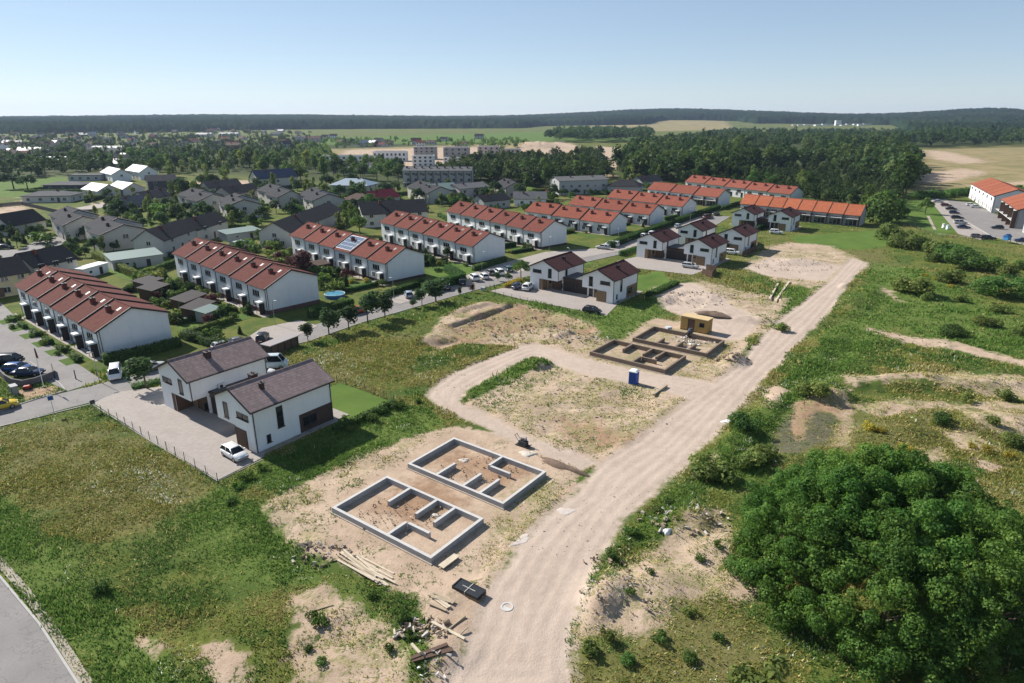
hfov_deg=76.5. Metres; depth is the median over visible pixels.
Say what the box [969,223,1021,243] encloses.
kerb
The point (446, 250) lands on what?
garden tree
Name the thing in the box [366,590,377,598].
weed clump
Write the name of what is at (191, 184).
birch tree
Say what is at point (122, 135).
suburb house
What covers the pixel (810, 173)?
tree
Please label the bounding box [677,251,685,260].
garage door
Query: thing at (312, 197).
twin house
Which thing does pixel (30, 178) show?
dark tree
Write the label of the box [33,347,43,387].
flagpole
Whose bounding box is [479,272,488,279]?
parked car
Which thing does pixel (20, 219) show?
gabled house
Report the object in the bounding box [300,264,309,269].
purple tree
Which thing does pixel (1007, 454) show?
flower clump
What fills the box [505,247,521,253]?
lawn
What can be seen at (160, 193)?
gabled house
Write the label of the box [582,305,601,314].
parked car
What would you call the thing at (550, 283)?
door
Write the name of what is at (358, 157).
new block
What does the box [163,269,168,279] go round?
conifer
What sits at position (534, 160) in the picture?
tree
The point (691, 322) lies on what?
door
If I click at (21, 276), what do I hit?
window
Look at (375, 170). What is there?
tree
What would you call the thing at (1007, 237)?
play house
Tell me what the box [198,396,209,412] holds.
garage door
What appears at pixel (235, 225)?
hedge
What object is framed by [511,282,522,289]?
parked car
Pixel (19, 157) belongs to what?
dark tree
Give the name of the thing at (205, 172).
birch tree
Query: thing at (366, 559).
plank
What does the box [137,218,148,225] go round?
dark tree
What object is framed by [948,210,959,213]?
parked car
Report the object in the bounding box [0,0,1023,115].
sky
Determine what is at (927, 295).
bush
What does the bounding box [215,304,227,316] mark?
garden tree
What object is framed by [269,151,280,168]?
tree
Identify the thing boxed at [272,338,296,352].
door
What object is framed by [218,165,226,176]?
tree
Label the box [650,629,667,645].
weed clump
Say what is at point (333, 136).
suburb house
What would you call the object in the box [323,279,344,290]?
shrub
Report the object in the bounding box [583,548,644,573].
rubble
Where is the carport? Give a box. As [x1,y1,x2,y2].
[208,378,247,414]
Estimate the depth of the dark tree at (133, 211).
257.25 m
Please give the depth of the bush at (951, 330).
123.27 m
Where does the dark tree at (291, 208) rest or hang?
on the ground at (536, 582)
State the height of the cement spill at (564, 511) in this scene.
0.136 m
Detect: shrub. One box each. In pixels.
[25,231,57,243]
[42,338,53,344]
[71,355,79,361]
[125,283,133,290]
[130,270,150,279]
[137,270,164,278]
[144,266,166,276]
[146,202,171,214]
[149,296,165,304]
[161,300,171,306]
[164,206,186,216]
[166,289,183,296]
[168,308,181,321]
[193,284,201,290]
[197,288,209,294]
[200,325,225,339]
[215,303,235,312]
[225,208,246,218]
[227,312,239,319]
[232,238,254,248]
[240,306,245,312]
[246,241,261,252]
[249,218,264,226]
[263,249,275,255]
[264,238,282,249]
[272,257,287,263]
[274,249,290,257]
[289,204,304,214]
[313,266,333,273]
[317,272,333,282]
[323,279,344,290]
[374,279,386,285]
[436,260,444,265]
[446,194,460,203]
[520,203,530,209]
[521,242,531,248]
[726,654,791,682]
[726,670,753,682]
[983,415,1001,424]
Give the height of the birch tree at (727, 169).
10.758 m
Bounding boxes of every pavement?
[77,203,106,208]
[95,386,263,479]
[205,292,268,316]
[250,320,316,345]
[391,216,710,303]
[492,286,615,314]
[619,257,705,274]
[930,198,987,239]
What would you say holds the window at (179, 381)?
in the white house at (190, 379)
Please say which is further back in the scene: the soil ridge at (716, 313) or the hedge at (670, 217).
the hedge at (670, 217)
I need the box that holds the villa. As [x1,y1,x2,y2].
[330,177,378,193]
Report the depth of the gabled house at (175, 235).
196.44 m
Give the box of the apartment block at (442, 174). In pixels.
[402,166,473,186]
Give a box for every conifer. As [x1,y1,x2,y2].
[8,221,15,236]
[21,232,26,243]
[66,232,73,243]
[161,287,166,298]
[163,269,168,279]
[245,300,253,314]
[343,276,348,286]
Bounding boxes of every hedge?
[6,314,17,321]
[17,321,28,328]
[23,186,42,191]
[26,189,81,191]
[29,328,41,336]
[42,335,54,344]
[54,343,68,352]
[68,352,82,361]
[83,195,105,202]
[91,251,137,277]
[100,336,181,364]
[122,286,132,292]
[129,377,160,389]
[135,258,175,272]
[167,251,174,258]
[175,315,195,324]
[177,315,233,337]
[179,328,229,346]
[228,224,246,228]
[283,184,312,188]
[284,218,353,255]
[307,297,354,317]
[331,398,396,431]
[343,282,377,292]
[382,278,424,294]
[397,191,407,195]
[421,271,466,292]
[424,257,447,266]
[437,212,446,220]
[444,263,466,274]
[472,256,506,270]
[502,277,522,287]
[505,241,516,247]
[510,199,553,202]
[510,246,533,253]
[531,188,548,190]
[596,190,611,194]
[607,204,720,247]
[618,246,636,255]
[644,280,679,296]
[664,214,677,219]
[720,200,741,209]
[756,223,765,230]
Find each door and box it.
[0,288,4,296]
[146,259,151,265]
[194,399,198,407]
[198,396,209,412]
[212,398,217,414]
[235,426,248,448]
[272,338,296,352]
[548,280,552,288]
[553,280,561,289]
[565,281,574,292]
[576,283,586,294]
[596,290,605,302]
[629,373,634,384]
[655,250,663,258]
[667,250,676,259]
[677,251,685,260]
[687,319,694,329]
[696,256,704,265]
[730,244,738,250]
[747,221,754,226]
[778,223,785,230]
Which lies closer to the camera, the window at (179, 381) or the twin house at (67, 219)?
the window at (179, 381)
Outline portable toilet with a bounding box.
[628,368,639,384]
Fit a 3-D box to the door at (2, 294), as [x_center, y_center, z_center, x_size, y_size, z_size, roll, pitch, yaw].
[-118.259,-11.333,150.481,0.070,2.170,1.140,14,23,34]
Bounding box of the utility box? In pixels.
[8,383,18,394]
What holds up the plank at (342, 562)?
on the plank
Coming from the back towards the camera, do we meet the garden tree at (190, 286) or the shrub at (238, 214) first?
the shrub at (238, 214)
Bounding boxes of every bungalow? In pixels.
[19,189,83,202]
[43,181,90,189]
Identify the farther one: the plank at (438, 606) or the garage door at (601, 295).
the garage door at (601, 295)
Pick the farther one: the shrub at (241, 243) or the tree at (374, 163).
the tree at (374, 163)
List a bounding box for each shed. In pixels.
[103,247,163,270]
[131,275,163,291]
[136,281,169,299]
[168,290,207,310]
[179,297,216,318]
[192,304,222,321]
[216,226,260,241]
[309,259,330,269]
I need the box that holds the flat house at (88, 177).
[67,173,104,180]
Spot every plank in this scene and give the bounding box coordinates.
[337,555,375,577]
[337,559,374,580]
[339,552,375,576]
[342,559,383,578]
[343,549,373,573]
[344,552,374,574]
[346,564,379,581]
[354,554,374,570]
[356,557,393,578]
[359,555,393,573]
[365,566,395,583]
[427,602,446,610]
[430,595,450,602]
[430,596,448,608]
[435,592,453,603]
[436,596,450,606]
[774,281,789,300]
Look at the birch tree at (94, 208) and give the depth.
255.13 m
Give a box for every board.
[313,604,333,610]
[411,642,447,658]
[412,647,452,661]
[438,553,459,568]
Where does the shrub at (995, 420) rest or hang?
on the ground at (536, 582)
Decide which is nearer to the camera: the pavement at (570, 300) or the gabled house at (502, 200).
the pavement at (570, 300)
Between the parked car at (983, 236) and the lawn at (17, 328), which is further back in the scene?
the parked car at (983, 236)
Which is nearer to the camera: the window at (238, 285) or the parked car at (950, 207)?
the window at (238, 285)
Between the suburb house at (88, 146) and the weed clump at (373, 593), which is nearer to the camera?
the weed clump at (373, 593)
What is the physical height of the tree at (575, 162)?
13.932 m
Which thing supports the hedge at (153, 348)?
on the ground at (536, 582)
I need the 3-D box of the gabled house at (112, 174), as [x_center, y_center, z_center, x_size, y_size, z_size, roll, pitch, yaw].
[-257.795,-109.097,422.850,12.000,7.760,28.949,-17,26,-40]
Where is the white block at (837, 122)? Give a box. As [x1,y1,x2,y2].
[834,120,841,125]
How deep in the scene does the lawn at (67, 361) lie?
112.10 m
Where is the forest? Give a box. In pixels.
[0,107,1023,133]
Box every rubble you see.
[459,316,575,339]
[497,384,671,439]
[528,487,690,557]
[556,329,613,343]
[579,572,651,617]
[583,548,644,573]
[637,499,730,534]
[659,290,739,307]
[671,335,715,344]
[716,352,749,362]
[751,258,831,271]
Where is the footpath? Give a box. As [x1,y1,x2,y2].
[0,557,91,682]
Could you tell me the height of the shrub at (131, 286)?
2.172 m
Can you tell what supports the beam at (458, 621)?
on the ground at (536, 582)
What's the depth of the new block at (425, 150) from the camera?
616.66 m
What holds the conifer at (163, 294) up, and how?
on the lawn
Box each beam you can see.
[410,643,420,652]
[431,620,465,640]
[444,615,465,632]
[652,384,667,395]
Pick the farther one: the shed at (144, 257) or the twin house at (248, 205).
the twin house at (248, 205)
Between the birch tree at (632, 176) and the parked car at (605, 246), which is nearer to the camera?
the parked car at (605, 246)
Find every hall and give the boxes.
[6,148,35,150]
[89,146,123,148]
[196,133,213,136]
[219,132,240,136]
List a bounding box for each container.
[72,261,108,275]
[680,312,712,334]
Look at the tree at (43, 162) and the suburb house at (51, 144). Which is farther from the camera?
the suburb house at (51, 144)
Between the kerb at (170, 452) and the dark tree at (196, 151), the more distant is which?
the dark tree at (196, 151)
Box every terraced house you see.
[13,265,171,357]
[171,237,319,314]
[289,222,425,283]
[379,210,506,264]
[445,201,568,248]
[524,201,628,234]
[568,195,665,224]
[606,189,697,215]
[647,182,731,205]
[685,175,803,198]
[739,194,867,226]
[996,193,1023,228]
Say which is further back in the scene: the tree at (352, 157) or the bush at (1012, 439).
the tree at (352, 157)
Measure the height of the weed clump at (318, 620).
0.827 m
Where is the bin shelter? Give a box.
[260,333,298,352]
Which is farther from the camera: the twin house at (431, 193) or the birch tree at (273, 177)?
the birch tree at (273, 177)
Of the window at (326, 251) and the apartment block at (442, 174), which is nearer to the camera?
the window at (326, 251)
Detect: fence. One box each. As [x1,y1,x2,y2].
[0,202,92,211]
[95,405,217,481]
[336,375,393,398]
[489,289,596,319]
[702,264,716,276]
[742,238,757,256]
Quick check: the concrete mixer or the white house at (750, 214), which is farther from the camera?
the white house at (750, 214)
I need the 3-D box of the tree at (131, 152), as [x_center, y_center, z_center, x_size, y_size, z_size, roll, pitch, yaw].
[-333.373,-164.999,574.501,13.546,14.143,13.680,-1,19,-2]
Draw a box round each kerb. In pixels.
[0,361,65,410]
[0,404,89,426]
[0,575,78,682]
[93,405,261,480]
[300,216,730,343]
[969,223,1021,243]
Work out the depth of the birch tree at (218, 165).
470.81 m
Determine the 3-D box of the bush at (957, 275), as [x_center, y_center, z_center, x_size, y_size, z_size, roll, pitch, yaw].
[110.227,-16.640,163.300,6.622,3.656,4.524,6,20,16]
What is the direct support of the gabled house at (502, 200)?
on the ground at (536, 582)
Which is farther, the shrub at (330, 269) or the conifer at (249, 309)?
the shrub at (330, 269)
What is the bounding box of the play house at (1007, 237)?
[1002,234,1012,243]
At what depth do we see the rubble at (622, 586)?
56.01 m
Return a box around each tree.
[0,173,18,188]
[0,224,5,236]
[2,226,19,234]
[10,235,22,247]
[13,161,18,170]
[14,153,26,162]
[15,174,36,188]
[23,155,37,172]
[26,225,38,232]
[36,224,43,232]
[39,158,45,174]
[61,241,76,251]
[67,151,73,163]
[71,236,80,241]
[78,227,85,239]
[78,246,89,256]
[84,238,101,250]
[85,154,96,166]
[87,189,93,199]
[91,147,104,153]
[92,205,97,213]
[96,151,105,166]
[98,235,104,250]
[100,188,112,196]
[101,153,112,166]
[103,196,113,204]
[105,154,114,166]
[106,198,124,217]
[109,210,119,216]
[109,242,117,250]
[114,188,119,197]
[116,154,122,169]
[118,158,134,168]
[118,206,129,213]
[121,356,153,387]
[125,147,141,155]
[127,202,136,208]
[129,186,134,195]
[129,208,141,215]
[129,214,137,221]
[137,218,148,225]
[141,151,155,161]
[142,158,162,168]
[142,198,147,212]
[144,194,152,204]
[146,207,152,221]
[148,153,165,171]
[148,217,154,226]
[150,291,160,298]
[152,212,170,223]
[159,198,173,204]
[163,153,173,171]
[165,154,181,172]
[165,166,172,173]
[166,158,174,173]
[166,181,176,199]
[167,203,183,219]
[169,279,179,289]
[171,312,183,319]
[175,179,189,190]
[176,212,185,218]
[178,159,185,171]
[182,156,193,168]
[182,281,195,290]
[183,202,191,211]
[185,145,192,156]
[188,157,196,175]
[189,180,195,187]
[189,203,203,211]
[189,208,201,215]
[191,148,203,154]
[195,158,205,170]
[195,174,205,182]
[199,155,208,170]
[201,163,208,176]
[202,204,214,212]
[202,313,213,322]
[203,293,218,303]
[204,173,219,180]
[215,159,220,168]
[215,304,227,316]
[218,150,225,163]
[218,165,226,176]
[221,169,228,179]
[224,162,229,174]
[224,204,236,212]
[228,210,235,224]
[230,149,237,166]
[236,148,245,170]
[242,147,253,166]
[245,213,257,225]
[252,156,259,169]
[252,177,261,185]
[254,154,270,167]
[254,206,266,220]
[257,157,268,169]
[266,151,282,168]
[268,200,281,212]
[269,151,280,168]
[269,172,276,184]
[272,251,281,258]
[278,160,296,168]
[280,148,291,158]
[282,202,301,214]
[283,249,311,267]
[291,198,300,204]
[292,180,302,189]
[293,149,299,159]
[293,164,308,183]
[298,322,313,340]
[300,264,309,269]
[301,149,309,170]
[303,172,308,183]
[307,265,316,271]
[311,153,317,170]
[318,154,328,174]
[318,183,330,189]
[318,280,327,291]
[318,307,341,334]
[319,173,332,184]
[320,183,326,190]
[326,153,344,173]
[329,164,338,175]
[332,184,346,196]
[333,172,339,182]
[333,266,340,278]
[335,211,341,224]
[336,304,358,329]
[337,199,353,215]
[338,166,350,178]
[339,268,349,277]
[341,209,349,226]
[344,159,353,165]
[345,154,357,161]
[345,173,359,177]
[345,186,356,196]
[347,203,352,217]
[347,207,359,217]
[348,162,355,172]
[348,269,357,276]
[349,180,354,187]
[349,182,365,193]
[349,214,366,234]
[350,198,357,205]
[353,165,366,175]
[356,164,366,178]
[358,291,380,323]
[361,154,375,165]
[364,193,378,200]
[368,163,383,178]
[371,289,393,317]
[372,158,383,172]
[381,168,392,178]
[381,182,391,188]
[382,158,395,176]
[389,180,399,189]
[391,164,402,181]
[394,156,404,163]
[409,299,417,304]
[411,188,424,197]
[414,288,427,300]
[423,277,450,301]
[428,254,435,267]
[438,194,447,201]
[442,247,450,256]
[449,196,458,202]
[460,195,467,201]
[468,283,474,289]
[478,187,488,194]
[489,181,500,192]
[494,271,500,278]
[505,272,512,280]
[510,259,529,277]
[513,183,526,190]
[521,158,538,164]
[523,172,530,186]
[540,157,546,183]
[541,163,551,188]
[546,184,559,193]
[549,157,565,164]
[550,192,558,197]
[552,171,564,176]
[573,160,579,165]
[578,153,589,163]
[596,170,605,175]
[629,166,635,179]
[655,163,662,176]
[680,170,692,184]
[709,165,717,176]
[723,462,863,610]
[724,165,728,174]
[732,165,739,172]
[737,166,748,175]
[737,453,878,543]
[747,170,761,181]
[756,472,919,645]
[762,172,778,183]
[794,512,990,682]
[799,170,807,183]
[799,170,820,182]
[805,442,937,535]
[813,467,981,596]
[840,190,858,200]
[847,194,853,203]
[857,442,966,497]
[859,184,874,204]
[863,190,910,223]
[868,189,907,204]
[887,449,1023,594]
[889,150,920,196]
[917,197,934,213]
[917,510,1023,682]
[927,459,1023,559]
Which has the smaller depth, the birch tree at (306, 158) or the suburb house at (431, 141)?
the birch tree at (306, 158)
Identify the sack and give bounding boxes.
[662,528,671,534]
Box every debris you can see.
[291,541,355,571]
[358,497,440,534]
[393,614,452,642]
[412,649,459,682]
[438,455,516,483]
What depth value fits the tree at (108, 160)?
500.39 m
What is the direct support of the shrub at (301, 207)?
on the ground at (536, 582)
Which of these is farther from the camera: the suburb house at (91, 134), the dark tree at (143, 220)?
the suburb house at (91, 134)
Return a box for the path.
[927,216,935,229]
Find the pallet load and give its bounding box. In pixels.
[452,578,485,601]
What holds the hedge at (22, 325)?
on the lawn at (17, 328)
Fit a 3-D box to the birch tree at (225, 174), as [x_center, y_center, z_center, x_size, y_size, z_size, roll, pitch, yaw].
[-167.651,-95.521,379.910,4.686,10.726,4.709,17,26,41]
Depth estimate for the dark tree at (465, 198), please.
299.57 m
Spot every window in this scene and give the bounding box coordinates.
[0,276,8,281]
[3,286,11,293]
[17,274,24,278]
[20,291,25,299]
[31,298,37,306]
[44,305,50,314]
[57,313,63,322]
[71,322,77,331]
[86,331,93,339]
[162,376,171,385]
[177,379,183,395]
[191,264,196,270]
[204,402,209,410]
[205,269,210,276]
[219,275,225,282]
[222,401,228,419]
[235,282,242,289]
[236,411,248,422]
[252,289,259,297]
[266,434,272,443]
[275,405,285,428]
[303,412,317,426]
[323,248,329,254]
[339,253,344,259]
[355,258,361,264]
[372,263,379,270]
[443,242,449,246]
[460,247,466,252]
[548,269,551,278]
[589,276,592,286]
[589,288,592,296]
[600,281,609,285]
[689,245,693,252]
[706,201,713,205]
[800,215,808,221]
[813,217,823,222]
[829,218,838,224]
[844,219,852,225]
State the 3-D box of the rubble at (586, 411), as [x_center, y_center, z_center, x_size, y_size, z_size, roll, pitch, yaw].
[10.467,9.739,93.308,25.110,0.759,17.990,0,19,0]
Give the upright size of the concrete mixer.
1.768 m
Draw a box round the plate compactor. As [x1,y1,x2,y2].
[515,433,530,448]
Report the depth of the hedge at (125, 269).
174.99 m
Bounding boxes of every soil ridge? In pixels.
[540,457,588,475]
[695,311,731,317]
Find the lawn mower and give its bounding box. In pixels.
[17,383,32,389]
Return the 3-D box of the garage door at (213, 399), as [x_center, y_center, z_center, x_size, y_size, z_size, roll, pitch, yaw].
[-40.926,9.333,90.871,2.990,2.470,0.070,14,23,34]
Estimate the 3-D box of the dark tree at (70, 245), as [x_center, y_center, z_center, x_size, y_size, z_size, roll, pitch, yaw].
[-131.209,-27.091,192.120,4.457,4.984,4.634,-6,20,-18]
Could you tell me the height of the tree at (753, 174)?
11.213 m
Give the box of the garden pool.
[324,291,344,299]
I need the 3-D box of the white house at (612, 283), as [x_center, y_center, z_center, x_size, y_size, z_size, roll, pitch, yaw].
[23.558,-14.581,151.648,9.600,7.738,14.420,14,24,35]
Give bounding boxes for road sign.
[47,395,54,414]
[89,399,95,411]
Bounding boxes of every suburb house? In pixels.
[0,145,9,149]
[39,141,53,144]
[44,143,57,147]
[83,143,95,149]
[88,132,96,136]
[113,154,133,158]
[113,158,119,167]
[118,134,127,138]
[128,137,138,142]
[148,134,156,137]
[168,140,184,145]
[185,138,200,142]
[225,142,246,149]
[270,132,282,135]
[281,141,291,147]
[293,135,304,140]
[305,136,320,141]
[330,134,337,138]
[335,139,346,145]
[357,140,368,146]
[368,140,377,146]
[373,137,383,141]
[377,142,387,146]
[384,140,393,144]
[411,138,420,143]
[416,140,424,145]
[426,140,436,143]
[439,137,448,140]
[474,133,483,138]
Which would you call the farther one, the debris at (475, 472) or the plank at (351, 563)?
the debris at (475, 472)
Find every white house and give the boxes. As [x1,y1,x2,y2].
[153,336,269,420]
[209,358,348,455]
[527,251,586,292]
[579,259,642,304]
[635,227,680,259]
[676,218,717,243]
[682,232,729,265]
[717,223,759,253]
[731,204,765,227]
[767,206,801,231]
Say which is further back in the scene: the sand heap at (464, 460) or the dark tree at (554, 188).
the dark tree at (554, 188)
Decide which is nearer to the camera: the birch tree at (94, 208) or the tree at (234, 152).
the birch tree at (94, 208)
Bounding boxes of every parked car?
[0,244,14,248]
[0,352,24,363]
[0,361,32,372]
[0,397,18,408]
[9,365,45,377]
[148,360,163,370]
[210,340,223,346]
[219,441,248,462]
[228,336,242,341]
[255,331,269,342]
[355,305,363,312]
[404,290,413,297]
[442,283,450,289]
[457,278,465,284]
[469,273,479,280]
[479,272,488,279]
[485,269,494,274]
[494,268,504,274]
[503,265,513,271]
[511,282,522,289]
[522,282,533,290]
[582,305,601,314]
[595,244,610,249]
[681,261,698,268]
[702,214,711,218]
[726,248,739,254]
[769,229,782,233]
[945,206,957,209]
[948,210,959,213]
[950,215,963,218]
[953,219,967,223]
[956,224,970,228]
[970,204,982,207]
[970,233,980,237]
[980,234,996,239]
[991,225,1004,228]
[1013,237,1023,241]
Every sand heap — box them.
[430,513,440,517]
[458,458,468,462]
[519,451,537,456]
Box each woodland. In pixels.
[0,128,315,176]
[289,135,529,167]
[432,144,615,183]
[543,125,654,138]
[610,126,931,188]
[649,126,911,140]
[711,159,905,205]
[902,124,1023,144]
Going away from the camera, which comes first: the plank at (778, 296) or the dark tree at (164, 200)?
the plank at (778, 296)
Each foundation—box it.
[330,476,485,565]
[406,437,547,509]
[588,339,686,374]
[631,326,724,357]
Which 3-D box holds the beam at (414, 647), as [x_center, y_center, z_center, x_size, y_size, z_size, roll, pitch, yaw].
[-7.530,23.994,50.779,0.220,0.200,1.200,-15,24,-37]
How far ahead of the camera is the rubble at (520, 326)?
131.24 m
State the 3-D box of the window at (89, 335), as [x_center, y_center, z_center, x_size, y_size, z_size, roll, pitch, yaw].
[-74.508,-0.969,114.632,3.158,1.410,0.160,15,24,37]
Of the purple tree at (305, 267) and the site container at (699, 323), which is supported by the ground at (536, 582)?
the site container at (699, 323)
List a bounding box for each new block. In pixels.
[322,155,371,167]
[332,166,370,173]
[372,151,407,160]
[412,155,434,165]
[413,146,437,158]
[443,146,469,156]
[443,157,459,162]
[477,145,499,153]
[502,148,520,153]
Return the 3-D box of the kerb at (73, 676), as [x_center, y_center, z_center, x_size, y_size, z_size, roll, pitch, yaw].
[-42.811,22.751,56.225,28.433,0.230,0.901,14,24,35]
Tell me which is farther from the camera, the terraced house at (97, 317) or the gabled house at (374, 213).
the gabled house at (374, 213)
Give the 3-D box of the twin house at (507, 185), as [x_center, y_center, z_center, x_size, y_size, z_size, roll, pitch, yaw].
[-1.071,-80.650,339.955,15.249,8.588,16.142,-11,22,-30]
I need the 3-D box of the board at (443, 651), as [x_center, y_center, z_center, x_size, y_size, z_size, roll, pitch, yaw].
[-6.129,24.185,50.218,3.200,0.100,0.400,-7,20,-19]
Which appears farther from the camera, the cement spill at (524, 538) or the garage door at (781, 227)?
the garage door at (781, 227)
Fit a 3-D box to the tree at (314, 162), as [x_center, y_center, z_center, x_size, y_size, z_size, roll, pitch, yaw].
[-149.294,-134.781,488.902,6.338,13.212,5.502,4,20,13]
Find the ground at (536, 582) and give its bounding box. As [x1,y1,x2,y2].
[0,120,1023,682]
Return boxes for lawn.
[0,319,23,324]
[8,324,34,331]
[15,313,101,360]
[19,331,47,338]
[32,338,59,346]
[44,348,74,355]
[58,355,89,365]
[195,312,251,324]
[330,281,364,289]
[424,263,462,270]
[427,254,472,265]
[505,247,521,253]
[569,232,584,235]
[584,234,600,237]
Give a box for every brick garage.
[563,272,586,294]
[666,244,686,260]
[757,216,769,227]
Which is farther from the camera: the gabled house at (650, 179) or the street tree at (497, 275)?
the gabled house at (650, 179)
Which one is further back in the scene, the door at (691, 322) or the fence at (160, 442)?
the door at (691, 322)
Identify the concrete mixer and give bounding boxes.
[685,328,693,337]
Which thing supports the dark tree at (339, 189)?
on the ground at (536, 582)
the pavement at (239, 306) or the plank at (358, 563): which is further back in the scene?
the pavement at (239, 306)
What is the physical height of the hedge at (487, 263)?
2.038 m
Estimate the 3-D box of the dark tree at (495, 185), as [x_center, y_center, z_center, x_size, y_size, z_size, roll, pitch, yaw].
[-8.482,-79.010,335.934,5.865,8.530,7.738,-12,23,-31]
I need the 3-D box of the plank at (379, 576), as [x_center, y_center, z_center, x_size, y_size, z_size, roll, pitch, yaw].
[-13.801,20.997,60.130,5.105,0.060,0.190,12,22,31]
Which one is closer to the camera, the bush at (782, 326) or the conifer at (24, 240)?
the bush at (782, 326)
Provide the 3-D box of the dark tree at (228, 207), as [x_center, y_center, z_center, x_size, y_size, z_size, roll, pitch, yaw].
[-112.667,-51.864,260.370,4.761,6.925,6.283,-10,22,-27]
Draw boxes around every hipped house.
[345,191,364,206]
[607,178,643,191]
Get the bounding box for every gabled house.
[0,209,46,235]
[0,256,30,297]
[13,245,79,274]
[81,182,120,196]
[100,167,131,181]
[111,181,144,194]
[113,194,144,209]
[125,164,158,179]
[130,219,197,256]
[134,188,173,200]
[144,174,176,189]
[184,211,228,239]
[199,179,240,190]
[215,183,257,196]
[248,168,297,185]
[257,202,342,247]
[356,199,428,227]
[365,188,400,199]
[426,182,455,192]
[451,182,489,197]
[471,192,511,207]
[513,191,546,205]
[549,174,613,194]
[632,175,663,187]
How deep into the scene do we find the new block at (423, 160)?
532.70 m
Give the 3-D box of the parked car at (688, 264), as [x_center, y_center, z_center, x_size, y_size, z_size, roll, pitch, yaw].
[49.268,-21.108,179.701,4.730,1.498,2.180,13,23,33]
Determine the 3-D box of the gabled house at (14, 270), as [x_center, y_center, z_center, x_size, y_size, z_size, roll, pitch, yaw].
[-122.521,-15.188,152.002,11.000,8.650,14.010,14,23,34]
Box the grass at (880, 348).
[0,208,1023,682]
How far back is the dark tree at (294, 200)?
289.92 m
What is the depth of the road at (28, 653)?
51.40 m
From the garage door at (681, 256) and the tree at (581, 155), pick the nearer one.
the garage door at (681, 256)
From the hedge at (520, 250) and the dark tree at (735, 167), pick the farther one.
the dark tree at (735, 167)
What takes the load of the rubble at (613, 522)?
on the ground at (536, 582)
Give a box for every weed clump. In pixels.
[86,578,110,594]
[225,496,236,505]
[231,481,244,490]
[237,469,254,481]
[257,463,268,471]
[303,642,312,652]
[305,609,317,619]
[310,612,327,626]
[315,655,326,666]
[366,412,379,420]
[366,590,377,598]
[376,406,388,414]
[383,642,394,652]
[391,399,404,409]
[396,609,413,623]
[405,629,420,642]
[581,637,597,656]
[599,626,616,642]
[605,547,619,560]
[619,651,635,666]
[623,526,640,535]
[624,586,635,594]
[645,567,654,575]
[649,504,661,513]
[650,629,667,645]
[662,496,674,505]
[681,649,697,665]
[682,605,698,616]
[694,553,706,561]
[712,539,721,547]
[712,631,724,643]
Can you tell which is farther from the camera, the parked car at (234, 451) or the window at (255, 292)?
the window at (255, 292)
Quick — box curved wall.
[0,370,53,385]
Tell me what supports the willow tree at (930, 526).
on the ground at (536, 582)
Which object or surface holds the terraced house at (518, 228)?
on the ground at (536, 582)
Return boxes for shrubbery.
[906,184,1023,198]
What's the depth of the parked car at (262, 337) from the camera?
119.61 m
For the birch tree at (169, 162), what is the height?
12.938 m
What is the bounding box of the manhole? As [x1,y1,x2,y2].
[501,602,512,610]
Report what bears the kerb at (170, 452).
on the ground at (536, 582)
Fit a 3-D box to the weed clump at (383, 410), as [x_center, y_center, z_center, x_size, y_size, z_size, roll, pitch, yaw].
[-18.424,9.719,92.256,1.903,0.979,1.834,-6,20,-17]
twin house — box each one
[48,205,99,239]
[82,214,146,251]
[177,188,224,210]
[217,192,262,218]
[256,183,300,208]
[299,187,344,209]
[406,180,453,203]
[496,178,526,197]
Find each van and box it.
[106,362,122,380]
[266,353,288,368]
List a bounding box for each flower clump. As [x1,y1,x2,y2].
[862,420,875,431]
[875,427,887,432]
[896,442,913,450]
[967,442,977,448]
[980,444,994,454]
[1003,452,1017,457]
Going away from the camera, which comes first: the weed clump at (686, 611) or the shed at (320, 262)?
the weed clump at (686, 611)
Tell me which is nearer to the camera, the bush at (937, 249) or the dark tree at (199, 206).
the bush at (937, 249)
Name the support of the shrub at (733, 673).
on the ground at (536, 582)
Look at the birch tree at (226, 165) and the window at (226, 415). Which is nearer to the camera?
the window at (226, 415)
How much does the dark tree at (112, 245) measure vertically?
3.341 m
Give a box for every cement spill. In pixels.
[508,534,528,546]
[557,508,575,514]
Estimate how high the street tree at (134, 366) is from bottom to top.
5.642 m
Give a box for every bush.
[688,452,739,485]
[727,411,762,432]
[730,451,766,468]
[746,443,779,464]
[769,322,790,331]
[791,379,832,397]
[874,222,913,239]
[886,233,917,249]
[889,276,935,295]
[906,234,931,247]
[920,291,933,299]
[921,240,953,253]
[924,250,946,261]
[932,411,953,425]
[933,243,972,262]
[935,269,965,283]
[938,323,970,337]
[943,247,988,269]
[951,294,969,302]
[958,392,974,404]
[960,255,1007,269]
[968,273,1023,297]
[970,315,1004,327]
[985,301,1011,313]
[992,388,1018,401]
[995,264,1019,275]
[999,431,1023,447]
[1007,322,1023,334]
[1011,259,1023,269]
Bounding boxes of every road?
[0,215,728,425]
[0,237,65,257]
[0,302,100,390]
[0,579,74,682]
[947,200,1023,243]

